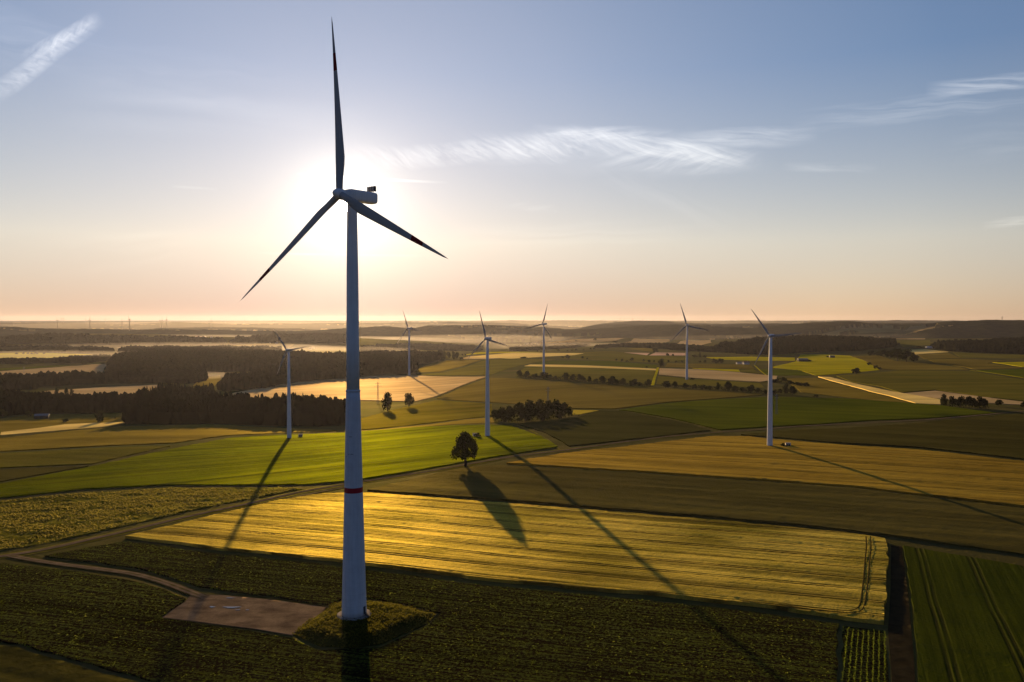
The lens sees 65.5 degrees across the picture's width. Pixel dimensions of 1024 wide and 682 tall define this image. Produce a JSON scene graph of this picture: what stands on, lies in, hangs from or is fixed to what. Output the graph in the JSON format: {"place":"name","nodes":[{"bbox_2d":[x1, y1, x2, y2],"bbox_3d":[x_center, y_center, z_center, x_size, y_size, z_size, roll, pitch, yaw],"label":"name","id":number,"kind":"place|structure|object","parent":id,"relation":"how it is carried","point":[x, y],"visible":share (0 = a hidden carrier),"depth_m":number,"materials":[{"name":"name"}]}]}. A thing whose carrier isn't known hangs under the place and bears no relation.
{"place":"outdoors","nodes":[
{"label":"outdoors","id":0,"kind":"place"},
{"bbox_2d":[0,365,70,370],"bbox_3d":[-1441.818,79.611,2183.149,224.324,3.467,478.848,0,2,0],"label":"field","id":1,"kind":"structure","parent":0,"point":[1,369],"depth_m":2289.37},
{"bbox_2d":[1,360,73,363],"bbox_3d":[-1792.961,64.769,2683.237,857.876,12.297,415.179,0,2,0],"label":"wood floor","id":2,"kind":"structure","parent":0,"point":[48,361],"depth_m":2545.48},
{"bbox_2d":[0,354,111,363],"bbox_3d":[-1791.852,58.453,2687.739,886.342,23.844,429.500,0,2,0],"label":"lowland wood","id":3,"kind":"object","parent":2,"relation":"on","point":[81,358],"visible":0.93,"depth_m":2559.12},
{"bbox_2d":[0,466,87,481],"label":"brown wedge field","id":4,"kind":"structure","parent":0,"point":[8,474],"depth_m":530.60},
{"bbox_2d":[0,352,89,357],"bbox_3d":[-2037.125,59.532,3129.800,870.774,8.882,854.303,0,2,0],"label":"field","id":5,"kind":"structure","parent":0,"point":[25,355],"depth_m":3187.36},
{"bbox_2d":[3,349,97,353],"bbox_3d":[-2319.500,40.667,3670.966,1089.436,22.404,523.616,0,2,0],"label":"wood floor","id":6,"kind":"structure","parent":0,"point":[46,350],"depth_m":3628.85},
{"bbox_2d":[0,344,114,353],"bbox_3d":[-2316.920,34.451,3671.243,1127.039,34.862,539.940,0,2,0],"label":"lowland wood","id":7,"kind":"object","parent":6,"relation":"on","point":[62,348],"visible":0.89,"depth_m":3655.12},
{"bbox_2d":[0,364,105,374],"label":"ripe left field","id":8,"kind":"structure","parent":0,"point":[91,367],"depth_m":2200.49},
{"bbox_2d":[0,413,122,433],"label":"valley meadow","id":9,"kind":"structure","parent":0,"point":[23,422],"depth_m":940.60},
{"bbox_2d":[0,404,122,415],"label":"wood floor","id":10,"kind":"structure","parent":0,"point":[45,410],"depth_m":1042.38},
{"bbox_2d":[0,387,134,415],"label":"lowland wood","id":11,"kind":"object","parent":10,"relation":"on","point":[18,402],"visible":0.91,"depth_m":1055.71,"materials":[{"name":"plant"}]},
{"bbox_2d":[0,422,124,435],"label":"pale valley meadow","id":12,"kind":"structure","parent":0,"point":[63,427],"depth_m":847.59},
{"bbox_2d":[0,645,136,681],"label":"corner field","id":13,"kind":"structure","parent":0,"point":[17,664],"depth_m":220.11,"materials":[{"name":"plant"}]},
{"bbox_2d":[0,446,169,467],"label":"field","id":14,"kind":"structure","parent":0,"point":[59,457],"depth_m":597.51,"materials":[{"name":"plant"}]},
{"bbox_2d":[5,377,189,389],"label":"wood floor","id":15,"kind":"structure","parent":0,"point":[84,381],"depth_m":1712.63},
{"bbox_2d":[0,367,207,390],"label":"lowland wood","id":16,"kind":"object","parent":15,"relation":"on","point":[16,381],"visible":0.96,"depth_m":1712.72,"materials":[{"name":"plant"}]},
{"bbox_2d":[44,385,156,394],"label":"bright clearing","id":17,"kind":"structure","parent":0,"point":[127,389],"depth_m":1531.60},
{"bbox_2d":[6,555,208,598],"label":"pad track","id":18,"kind":"structure","parent":0,"point":[186,590],"depth_m":308.08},
{"bbox_2d":[0,335,220,344],"bbox_3d":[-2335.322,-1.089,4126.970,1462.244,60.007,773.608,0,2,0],"label":"wood floor","id":19,"kind":"structure","parent":0,"point":[114,343],"depth_m":4244.27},
{"bbox_2d":[0,332,226,344],"bbox_3d":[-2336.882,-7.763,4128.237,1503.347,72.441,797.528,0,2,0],"label":"western wood","id":20,"kind":"object","parent":19,"relation":"on","point":[77,338],"visible":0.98,"depth_m":4255.09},
{"bbox_2d":[0,486,301,549],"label":"rough meadow","id":21,"kind":"structure","parent":0,"point":[19,536],"depth_m":414.17,"materials":[{"name":"plant"}]},
{"bbox_2d":[0,424,338,451],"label":"brown upper field","id":22,"kind":"structure","parent":0,"point":[137,435],"depth_m":741.50,"materials":[{"name":"plant"}]},
{"bbox_2d":[193,375,220,385],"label":"misty clearing","id":23,"kind":"structure","parent":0,"point":[214,380],"depth_m":1786.82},
{"bbox_2d":[131,411,345,425],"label":"wood floor","id":24,"kind":"structure","parent":0,"point":[245,418],"depth_m":898.93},
{"bbox_2d":[121,390,345,425],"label":"conifer wood","id":25,"kind":"object","parent":24,"relation":"on","point":[146,408],"visible":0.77,"depth_m":906.99,"materials":[{"name":"plant"}]},
{"bbox_2d":[162,594,325,635],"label":"gravel pad","id":26,"kind":"object","parent":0,"point":[279,617],"visible":0.99,"depth_m":265.03,"materials":[{"name":"gravel"}]},
{"bbox_2d":[233,343,293,347],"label":"pale field","id":27,"kind":"structure","parent":0,"point":[286,345],"depth_m":4433.41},
{"bbox_2d":[0,425,557,497],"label":"green meadow","id":28,"kind":"structure","parent":0,"point":[309,459],"depth_m":557.14,"materials":[{"name":"plant"}]},
{"bbox_2d":[274,331,307,437],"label":"wind turbine","id":29,"kind":"object","parent":28,"relation":"on","point":[288,398],"visible":0.94,"depth_m":707.39,"materials":[{"name":"metal"}]},
{"bbox_2d":[469,311,507,435],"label":"wind turbine","id":30,"kind":"object","parent":28,"relation":"on","point":[487,410],"visible":0.94,"depth_m":660.55,"materials":[{"name":"metal"}]},
{"bbox_2d":[232,339,342,344],"bbox_3d":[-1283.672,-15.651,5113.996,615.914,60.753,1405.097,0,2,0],"label":"wood floor","id":31,"kind":"structure","parent":0,"point":[288,342],"depth_m":4555.34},
{"bbox_2d":[229,332,345,344],"bbox_3d":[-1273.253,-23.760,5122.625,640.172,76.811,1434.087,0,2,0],"label":"western wood","id":32,"kind":"object","parent":31,"relation":"on","point":[301,337],"visible":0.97,"depth_m":4597.65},
{"bbox_2d":[226,368,405,390],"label":"wood floor","id":33,"kind":"structure","parent":0,"point":[295,380],"depth_m":1752.86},
{"bbox_2d":[216,357,418,391],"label":"slope wood","id":34,"kind":"object","parent":33,"relation":"on","point":[258,378],"visible":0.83,"depth_m":1741.10,"materials":[{"name":"plant"}]},
{"bbox_2d":[232,375,485,401],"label":"ripe barley field","id":35,"kind":"structure","parent":0,"point":[418,388],"depth_m":1437.79,"materials":[{"name":"plant"}]},
{"bbox_2d":[0,432,722,558],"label":"road verge","id":36,"kind":"structure","parent":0,"point":[301,493],"depth_m":431.94,"materials":[{"name":"green plant"}]},
{"bbox_2d":[295,601,435,647],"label":"earth bank","id":37,"kind":"structure","parent":0,"point":[400,628],"depth_m":249.20,"materials":[{"name":"green plant"}]},
{"bbox_2d":[241,16,447,620],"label":"wind turbine","id":38,"kind":"object","parent":37,"relation":"on","point":[354,606],"visible":1,"depth_m":256.31,"materials":[{"name":"paint"}]},
{"bbox_2d":[292,600,433,647],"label":"bank tufts","id":39,"kind":"object","parent":37,"relation":"on","point":[369,618],"visible":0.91,"depth_m":253.60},
{"bbox_2d":[359,345,477,351],"bbox_3d":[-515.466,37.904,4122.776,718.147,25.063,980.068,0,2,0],"label":"wood floor","id":40,"kind":"structure","parent":0,"point":[429,349],"depth_m":3962.30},
{"bbox_2d":[359,343,482,350],"bbox_3d":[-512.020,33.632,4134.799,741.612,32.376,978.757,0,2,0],"label":"valley wood","id":41,"kind":"object","parent":40,"relation":"on","point":[438,346],"visible":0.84,"depth_m":4202.03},
{"bbox_2d":[0,541,838,681],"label":"row crop field","id":42,"kind":"structure","parent":0,"point":[798,651],"depth_m":247.09,"materials":[{"name":"plant"}]},
{"bbox_2d":[361,400,491,429],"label":"hillock meadow","id":43,"kind":"structure","parent":0,"point":[434,411],"depth_m":905.64,"materials":[{"name":"green plant"}]},
{"bbox_2d":[365,418,493,430],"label":"hillock pasture","id":44,"kind":"structure","parent":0,"point":[473,421],"depth_m":787.40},
{"bbox_2d":[413,360,478,372],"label":"yellow middle field","id":45,"kind":"structure","parent":0,"point":[439,366],"depth_m":2100.20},
{"bbox_2d":[415,359,553,374],"bbox_3d":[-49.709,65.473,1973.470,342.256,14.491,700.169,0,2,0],"label":"green middle field","id":46,"kind":"structure","parent":0,"point":[495,366],"depth_m":1928.95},
{"bbox_2d":[125,492,888,624],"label":"barley field","id":47,"kind":"structure","parent":0,"point":[716,561],"depth_m":335.85,"materials":[{"name":"plant"}]},
{"bbox_2d":[744,536,866,610],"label":"tractor rut","id":48,"kind":"structure","parent":47,"relation":"on","point":[861,590],"depth_m":276.91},
{"bbox_2d":[744,536,871,612],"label":"tractor rut","id":49,"kind":"structure","parent":47,"relation":"on","point":[866,587],"depth_m":275.00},
{"bbox_2d":[0,411,1021,556],"bbox_3d":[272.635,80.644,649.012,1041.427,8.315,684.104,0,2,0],"label":"farm road","id":50,"kind":"structure","parent":0,"point":[84,540],"depth_m":458.32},
{"bbox_2d":[0,334,1023,681],"bbox_3d":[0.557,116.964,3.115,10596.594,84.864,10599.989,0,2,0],"label":"ground","id":51,"kind":"structure","parent":0,"point":[370,408],"depth_m":569.72,"materials":[{"name":"green plant"}]},
{"bbox_2d":[104,348,345,372],"bbox_3d":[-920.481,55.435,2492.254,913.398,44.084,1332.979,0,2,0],"label":"hill wood","id":52,"kind":"object","parent":51,"relation":"on","point":[219,360],"visible":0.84,"depth_m":2312.36,"materials":[{"name":"plant"}]},
{"bbox_2d":[381,392,391,410],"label":"tree","id":53,"kind":"object","parent":51,"relation":"on","point":[387,401],"visible":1,"depth_m":991.98,"materials":[{"name":"green plant"}]},
{"bbox_2d":[398,312,418,374],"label":"wind turbine","id":54,"kind":"object","parent":51,"relation":"on","point":[409,328],"visible":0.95,"depth_m":1786.97,"materials":[{"name":"metal"}]},
{"bbox_2d":[404,393,414,405],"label":"tree","id":55,"kind":"object","parent":51,"relation":"on","point":[409,398],"visible":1,"depth_m":1019.63,"materials":[{"name":"green plant"}]},
{"bbox_2d":[450,431,478,466],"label":"tree","id":56,"kind":"object","parent":51,"relation":"on","point":[465,441],"visible":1,"depth_m":509.27,"materials":[{"name":"green plant"}]},
{"bbox_2d":[505,406,516,420],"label":"tree","id":57,"kind":"object","parent":51,"relation":"on","point":[510,410],"visible":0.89,"depth_m":784.45,"materials":[{"name":"green plant"}]},
{"bbox_2d":[513,401,527,416],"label":"tree","id":58,"kind":"object","parent":51,"relation":"on","point":[519,408],"visible":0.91,"depth_m":786.59,"materials":[{"name":"green plant"}]},
{"bbox_2d":[523,399,538,416],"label":"tree","id":59,"kind":"object","parent":51,"relation":"on","point":[529,405],"visible":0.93,"depth_m":787.56,"materials":[{"name":"green plant"}]},
{"bbox_2d":[490,408,579,421],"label":"hedge","id":60,"kind":"object","parent":51,"relation":"on","point":[501,420],"visible":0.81,"depth_m":783.76,"materials":[{"name":"green plant"}]},
{"bbox_2d":[534,399,544,418],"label":"tree","id":61,"kind":"object","parent":51,"relation":"on","point":[539,405],"visible":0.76,"depth_m":795.48,"materials":[{"name":"green plant"}]},
{"bbox_2d":[543,400,553,414],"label":"tree","id":62,"kind":"object","parent":51,"relation":"on","point":[548,406],"visible":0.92,"depth_m":801.96,"materials":[{"name":"green plant"}]},
{"bbox_2d":[508,342,590,350],"bbox_3d":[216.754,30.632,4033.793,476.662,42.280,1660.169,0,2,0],"label":"village trees","id":63,"kind":"object","parent":51,"relation":"on","point":[557,345],"visible":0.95,"depth_m":4140.35,"materials":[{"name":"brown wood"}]},
{"bbox_2d":[551,399,561,413],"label":"tree","id":64,"kind":"object","parent":51,"relation":"on","point":[557,406],"visible":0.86,"depth_m":809.99,"materials":[{"name":"green plant"}]},
{"bbox_2d":[518,375,650,386],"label":"hedge","id":65,"kind":"object","parent":51,"relation":"on","point":[532,376],"visible":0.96,"depth_m":1346.70,"materials":[{"name":"green plant"}]},
{"bbox_2d":[661,384,777,393],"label":"hedge","id":66,"kind":"object","parent":51,"relation":"on","point":[746,391],"visible":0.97,"depth_m":1151.79,"materials":[{"name":"green plant"}]},
{"bbox_2d":[889,348,902,360],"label":"tree","id":67,"kind":"object","parent":51,"relation":"on","point":[894,353],"visible":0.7,"depth_m":2113.52,"materials":[{"name":"green plant"}]},
{"bbox_2d":[898,349,914,361],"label":"tree","id":68,"kind":"object","parent":51,"relation":"on","point":[905,354],"visible":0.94,"depth_m":2050.43,"materials":[{"name":"green plant"}]},
{"bbox_2d":[0,320,1023,343],"bbox_3d":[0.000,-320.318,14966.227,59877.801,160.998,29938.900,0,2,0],"label":"hills","id":69,"kind":"structure","parent":0,"point":[508,331],"depth_m":6000.98,"materials":[{"name":"plant"}]},
{"bbox_2d":[0,0,1023,320],"label":"sky","id":70,"kind":"structure","parent":0,"point":[608,160],"materials":[{"name":"blue"}]},
{"bbox_2d":[466,353,582,358],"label":"tan wedge field","id":71,"kind":"structure","parent":0,"point":[513,355],"depth_m":2552.39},
{"bbox_2d":[535,338,621,343],"bbox_3d":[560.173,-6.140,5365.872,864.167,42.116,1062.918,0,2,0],"label":"field","id":72,"kind":"structure","parent":0,"point":[597,340],"depth_m":4964.14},
{"bbox_2d":[572,410,597,414],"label":"rape patch","id":73,"kind":"object","parent":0,"point":[577,412],"visible":0.78,"depth_m":861.33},
{"bbox_2d":[516,367,654,383],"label":"field","id":74,"kind":"structure","parent":0,"point":[640,376],"depth_m":1550.14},
{"bbox_2d":[526,304,552,373],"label":"wind turbine","id":75,"kind":"object","parent":74,"relation":"on","point":[544,328],"visible":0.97,"depth_m":1481.85,"materials":[{"name":"metal"}]},
{"bbox_2d":[526,365,655,369],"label":"ripe strip field","id":76,"kind":"structure","parent":0,"point":[587,366],"depth_m":1817.92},
{"bbox_2d":[532,361,657,367],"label":"green strip field","id":77,"kind":"structure","parent":0,"point":[611,363],"depth_m":1982.94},
{"bbox_2d":[436,378,766,408],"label":"field","id":78,"kind":"structure","parent":0,"point":[571,394],"depth_m":1105.83,"materials":[{"name":"plant"}]},
{"bbox_2d":[517,410,709,446],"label":"dark wheat field","id":79,"kind":"structure","parent":0,"point":[602,426],"depth_m":701.62,"materials":[{"name":"plant"}]},
{"bbox_2d":[559,351,688,362],"bbox_3d":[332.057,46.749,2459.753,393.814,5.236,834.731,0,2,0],"label":"upland green field","id":80,"kind":"structure","parent":0,"point":[608,355],"depth_m":2364.23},
{"bbox_2d":[625,338,669,342],"bbox_3d":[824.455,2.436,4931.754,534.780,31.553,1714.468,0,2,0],"label":"ripe ridge field","id":81,"kind":"structure","parent":0,"point":[634,340],"depth_m":4783.52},
{"bbox_2d":[597,346,710,351],"bbox_3d":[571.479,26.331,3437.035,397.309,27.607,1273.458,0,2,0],"label":"wood floor","id":82,"kind":"structure","parent":0,"point":[634,347],"depth_m":3441.51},
{"bbox_2d":[594,342,717,351],"bbox_3d":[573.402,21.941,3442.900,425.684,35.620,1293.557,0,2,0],"label":"hollow wood","id":83,"kind":"object","parent":82,"relation":"on","point":[682,347],"visible":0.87,"depth_m":3143.55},
{"bbox_2d":[677,340,710,344],"bbox_3d":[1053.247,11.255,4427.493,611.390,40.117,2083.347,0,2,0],"label":"field","id":84,"kind":"structure","parent":0,"point":[696,342],"depth_m":4581.27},
{"bbox_2d":[367,465,1023,554],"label":"young wheat field","id":85,"kind":"structure","parent":0,"point":[989,527],"depth_m":414.71,"materials":[{"name":"plant"}]},
{"bbox_2d":[665,363,753,368],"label":"brown far field","id":86,"kind":"structure","parent":0,"point":[739,366],"depth_m":1858.98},
{"bbox_2d":[656,376,764,387],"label":"dark hedge field","id":87,"kind":"structure","parent":0,"point":[679,381],"depth_m":1325.09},
{"bbox_2d":[670,304,708,379],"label":"wind turbine","id":88,"kind":"object","parent":87,"relation":"on","point":[686,326],"visible":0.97,"depth_m":1406.46,"materials":[{"name":"metal"}]},
{"bbox_2d":[659,368,776,381],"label":"field","id":89,"kind":"structure","parent":0,"point":[717,375],"depth_m":1523.16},
{"bbox_2d":[706,357,794,360],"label":"yellow far field","id":90,"kind":"structure","parent":0,"point":[761,358],"depth_m":2326.01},
{"bbox_2d":[506,436,1023,506],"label":"golden wheat field","id":91,"kind":"structure","parent":0,"point":[956,476],"depth_m":508.54,"materials":[{"name":"plant"}]},
{"bbox_2d":[751,309,800,445],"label":"wind turbine","id":92,"kind":"object","parent":91,"relation":"on","point":[770,419],"visible":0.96,"depth_m":585.55,"materials":[{"name":"metal"}]},
{"bbox_2d":[750,352,813,355],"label":"field","id":93,"kind":"structure","parent":0,"point":[792,354],"depth_m":2624.02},
{"bbox_2d":[760,369,808,375],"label":"dark square field","id":94,"kind":"structure","parent":0,"point":[784,372],"depth_m":1610.88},
{"bbox_2d":[620,397,995,429],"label":"beet field","id":95,"kind":"structure","parent":0,"point":[730,413],"depth_m":843.48,"materials":[{"name":"plant"}]},
{"bbox_2d":[773,354,878,375],"bbox_3d":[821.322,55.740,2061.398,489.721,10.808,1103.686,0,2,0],"label":"green knoll meadow","id":96,"kind":"structure","parent":0,"point":[820,364],"depth_m":1875.02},
{"bbox_2d":[786,378,908,402],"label":"brown hollow field","id":97,"kind":"structure","parent":0,"point":[820,386],"depth_m":1139.77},
{"bbox_2d":[841,626,888,681],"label":"maize strip","id":98,"kind":"object","parent":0,"point":[858,665],"visible":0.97,"depth_m":232.17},
{"bbox_2d":[841,627,886,681],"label":"maize plants","id":99,"kind":"object","parent":98,"relation":"on","point":[845,649],"visible":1,"depth_m":231.83,"materials":[{"name":"green plant"}]},
{"bbox_2d":[820,377,940,404],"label":"ripe diagonal field","id":100,"kind":"structure","parent":0,"point":[915,398],"depth_m":1060.03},
{"bbox_2d":[741,413,1023,459],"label":"dull wheat field","id":101,"kind":"structure","parent":0,"point":[999,435],"depth_m":647.14,"materials":[{"name":"plant"}]},
{"bbox_2d":[888,545,914,681],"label":"dirt lane","id":102,"kind":"structure","parent":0,"point":[901,647],"depth_m":254.01,"materials":[{"name":"soil"}]},
{"bbox_2d":[854,355,967,369],"bbox_3d":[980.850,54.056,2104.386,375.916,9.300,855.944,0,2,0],"label":"tan knoll field","id":103,"kind":"structure","parent":0,"point":[882,362],"depth_m":1862.98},
{"bbox_2d":[896,340,931,346],"bbox_3d":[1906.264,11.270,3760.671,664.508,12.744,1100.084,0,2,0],"label":"green saddle field","id":104,"kind":"structure","parent":0,"point":[905,343],"depth_m":3750.32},
{"bbox_2d":[911,349,946,353],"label":"pale valley field","id":105,"kind":"structure","parent":0,"point":[922,351],"depth_m":2859.43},
{"bbox_2d":[837,370,1023,400],"bbox_3d":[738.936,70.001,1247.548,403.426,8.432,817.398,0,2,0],"label":"dark slope field","id":106,"kind":"structure","parent":0,"point":[975,383],"depth_m":1295.32,"materials":[{"name":"plant"}]},
{"bbox_2d":[918,353,958,358],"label":"tan valley field","id":107,"kind":"structure","parent":0,"point":[938,356],"depth_m":2469.61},
{"bbox_2d":[903,545,1023,681],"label":"dark green field","id":108,"kind":"structure","parent":0,"point":[968,619],"depth_m":258.93,"materials":[{"name":"plant"}]},
{"bbox_2d":[906,391,1021,404],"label":"gold wedge field","id":109,"kind":"structure","parent":0,"point":[935,394],"depth_m":1034.79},
{"bbox_2d":[930,359,1019,369],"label":"tan right field","id":110,"kind":"structure","parent":0,"point":[976,364],"depth_m":1962.33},
{"bbox_2d":[953,352,1023,357],"bbox_3d":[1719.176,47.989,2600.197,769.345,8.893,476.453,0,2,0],"label":"green valley field","id":111,"kind":"structure","parent":0,"point":[970,355],"depth_m":2575.40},
{"bbox_2d":[976,369,1023,377],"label":"green edge field","id":112,"kind":"structure","parent":0,"point":[1016,372],"depth_m":1628.03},
{"bbox_2d":[992,362,1023,366],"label":"field","id":113,"kind":"structure","parent":0,"point":[1020,364],"depth_m":2002.55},
{"bbox_3d":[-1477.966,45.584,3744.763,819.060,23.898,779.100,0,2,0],"label":"wood floor","id":114,"kind":"structure","parent":0,"visible":0},
{"bbox_2d":[117,345,281,352],"bbox_3d":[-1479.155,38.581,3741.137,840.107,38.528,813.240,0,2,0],"label":"lowland wood","id":115,"kind":"object","parent":114,"relation":"on","point":[151,348],"visible":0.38,"depth_m":3716.89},
{"bbox_3d":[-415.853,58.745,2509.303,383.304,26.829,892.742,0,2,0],"label":"wood floor","id":116,"kind":"structure","parent":0,"visible":0},
{"bbox_2d":[298,349,443,366],"bbox_3d":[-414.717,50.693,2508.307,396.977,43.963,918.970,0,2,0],"label":"slope wood","id":117,"kind":"object","parent":116,"relation":"on","point":[422,357],"visible":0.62,"depth_m":2304.56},
{"bbox_3d":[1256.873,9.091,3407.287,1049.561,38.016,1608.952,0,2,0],"label":"wood floor","id":118,"kind":"structure","parent":0,"visible":0},
{"bbox_2d":[713,334,896,354],"bbox_3d":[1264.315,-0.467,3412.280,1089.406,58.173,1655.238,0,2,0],"label":"eastern wood","id":119,"kind":"object","parent":118,"relation":"on","point":[787,344],"visible":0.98,"depth_m":2895.29,"materials":[{"name":"plant"}]},
{"bbox_3d":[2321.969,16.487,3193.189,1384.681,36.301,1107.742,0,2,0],"label":"wood floor","id":120,"kind":"structure","parent":0,"visible":0},
{"bbox_2d":[930,336,1023,353],"bbox_3d":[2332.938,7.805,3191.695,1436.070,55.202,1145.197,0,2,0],"label":"eastern wood","id":121,"kind":"object","parent":120,"relation":"on","point":[1010,345],"visible":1,"depth_m":2942.17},
{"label":"wood floor","id":122,"kind":"structure","parent":0,"visible":0},
{"bbox_2d":[133,380,215,401],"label":"conifer wood","id":123,"kind":"object","parent":122,"relation":"on","point":[171,390],"visible":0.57,"depth_m":1221.65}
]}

